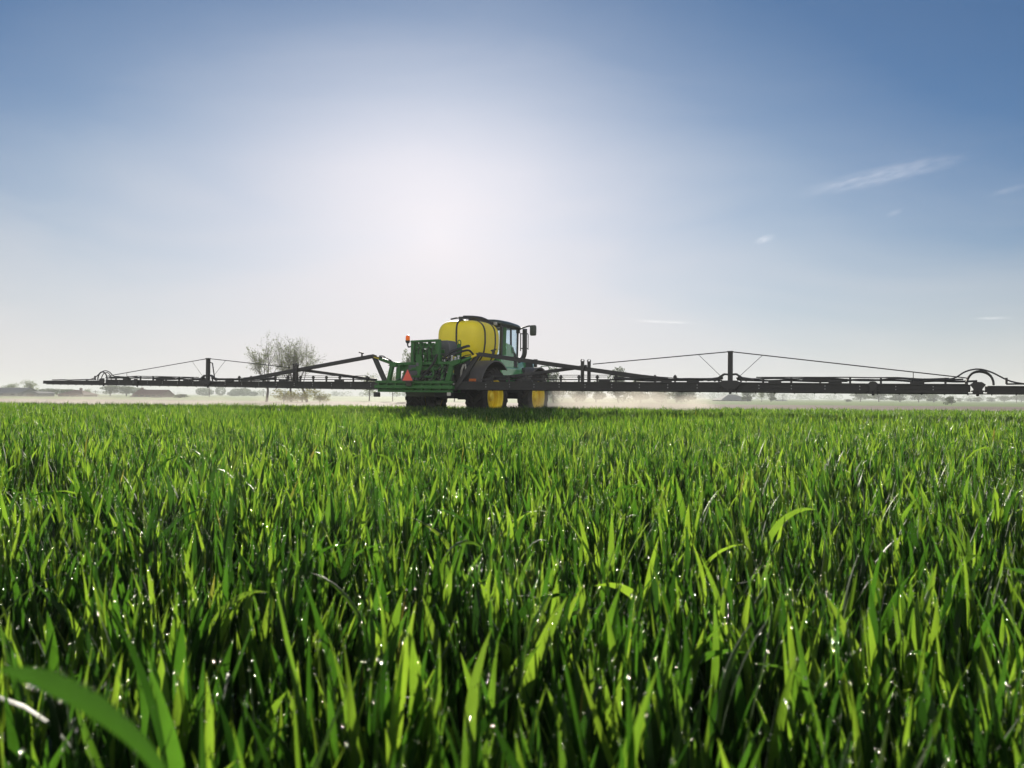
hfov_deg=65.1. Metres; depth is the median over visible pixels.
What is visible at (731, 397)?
grey barn
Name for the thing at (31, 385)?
misty tree
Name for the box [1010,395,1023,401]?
misty tree
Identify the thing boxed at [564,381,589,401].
misty tree
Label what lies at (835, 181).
sky
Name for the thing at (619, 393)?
misty tree
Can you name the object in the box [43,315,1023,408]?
crop sprayer
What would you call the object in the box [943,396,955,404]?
shrub
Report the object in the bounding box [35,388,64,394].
misty tree
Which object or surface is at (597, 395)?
misty tree
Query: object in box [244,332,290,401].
poplar tree
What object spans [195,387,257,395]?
wood
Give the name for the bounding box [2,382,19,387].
misty tree
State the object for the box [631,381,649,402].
misty tree
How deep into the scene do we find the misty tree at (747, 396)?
261.85 m
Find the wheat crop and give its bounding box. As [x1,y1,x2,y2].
[0,400,1023,767]
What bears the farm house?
on the ground
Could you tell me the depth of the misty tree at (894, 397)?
348.64 m
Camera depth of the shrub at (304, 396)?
107.96 m
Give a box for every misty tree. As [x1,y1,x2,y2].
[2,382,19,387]
[21,380,39,390]
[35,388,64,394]
[56,389,72,392]
[100,385,122,395]
[116,386,137,395]
[360,372,378,400]
[386,371,399,400]
[402,349,410,373]
[546,367,565,401]
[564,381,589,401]
[586,380,605,401]
[607,367,637,402]
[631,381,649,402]
[647,392,675,402]
[669,392,688,402]
[685,392,696,400]
[741,393,756,401]
[766,393,776,400]
[850,394,872,401]
[868,394,891,401]
[888,394,907,401]
[908,394,932,401]
[926,394,943,401]
[973,397,983,401]
[986,397,996,401]
[996,396,1011,401]
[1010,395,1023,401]
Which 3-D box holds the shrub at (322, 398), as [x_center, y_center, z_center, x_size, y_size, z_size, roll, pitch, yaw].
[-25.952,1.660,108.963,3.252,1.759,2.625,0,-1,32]
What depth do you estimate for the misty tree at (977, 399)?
474.86 m
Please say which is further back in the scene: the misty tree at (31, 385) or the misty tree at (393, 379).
the misty tree at (31, 385)
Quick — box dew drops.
[0,401,1023,767]
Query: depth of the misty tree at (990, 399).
479.13 m
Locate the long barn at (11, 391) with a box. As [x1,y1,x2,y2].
[0,388,36,395]
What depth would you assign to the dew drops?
1.81 m
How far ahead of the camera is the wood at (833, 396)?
896.06 m
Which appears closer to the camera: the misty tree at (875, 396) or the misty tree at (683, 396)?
the misty tree at (683, 396)
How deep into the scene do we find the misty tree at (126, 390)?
323.68 m
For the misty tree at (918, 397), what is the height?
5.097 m
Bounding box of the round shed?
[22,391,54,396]
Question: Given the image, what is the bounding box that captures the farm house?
[56,388,97,396]
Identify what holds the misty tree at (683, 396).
on the ground
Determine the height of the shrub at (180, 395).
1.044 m
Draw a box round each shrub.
[172,394,189,397]
[270,389,295,401]
[286,389,315,401]
[312,390,330,401]
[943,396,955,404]
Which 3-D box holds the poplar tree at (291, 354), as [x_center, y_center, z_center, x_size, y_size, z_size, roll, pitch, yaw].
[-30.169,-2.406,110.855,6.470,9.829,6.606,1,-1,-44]
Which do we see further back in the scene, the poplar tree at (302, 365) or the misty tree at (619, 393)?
the misty tree at (619, 393)
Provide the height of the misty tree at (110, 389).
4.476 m
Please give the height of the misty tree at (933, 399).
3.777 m
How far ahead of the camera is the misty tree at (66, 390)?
278.50 m
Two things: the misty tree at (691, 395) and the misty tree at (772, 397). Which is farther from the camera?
the misty tree at (772, 397)
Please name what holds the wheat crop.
on the crop soil
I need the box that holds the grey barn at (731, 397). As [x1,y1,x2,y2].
[712,394,750,400]
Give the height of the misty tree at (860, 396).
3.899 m
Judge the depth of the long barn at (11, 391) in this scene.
226.21 m
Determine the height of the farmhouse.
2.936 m
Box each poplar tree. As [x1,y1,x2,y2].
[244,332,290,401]
[270,341,326,401]
[272,333,323,401]
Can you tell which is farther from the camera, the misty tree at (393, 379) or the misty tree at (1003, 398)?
the misty tree at (1003, 398)
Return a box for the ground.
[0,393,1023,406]
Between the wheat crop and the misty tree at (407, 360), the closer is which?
the wheat crop
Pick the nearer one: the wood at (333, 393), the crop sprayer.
the crop sprayer
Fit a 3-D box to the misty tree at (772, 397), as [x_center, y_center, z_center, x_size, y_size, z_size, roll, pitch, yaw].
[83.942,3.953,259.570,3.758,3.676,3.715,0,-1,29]
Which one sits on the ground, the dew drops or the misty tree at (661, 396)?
the misty tree at (661, 396)
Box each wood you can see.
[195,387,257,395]
[252,390,405,396]
[671,392,1020,401]
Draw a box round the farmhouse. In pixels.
[132,388,173,396]
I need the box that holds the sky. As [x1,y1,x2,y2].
[0,0,1023,400]
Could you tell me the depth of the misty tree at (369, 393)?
139.97 m

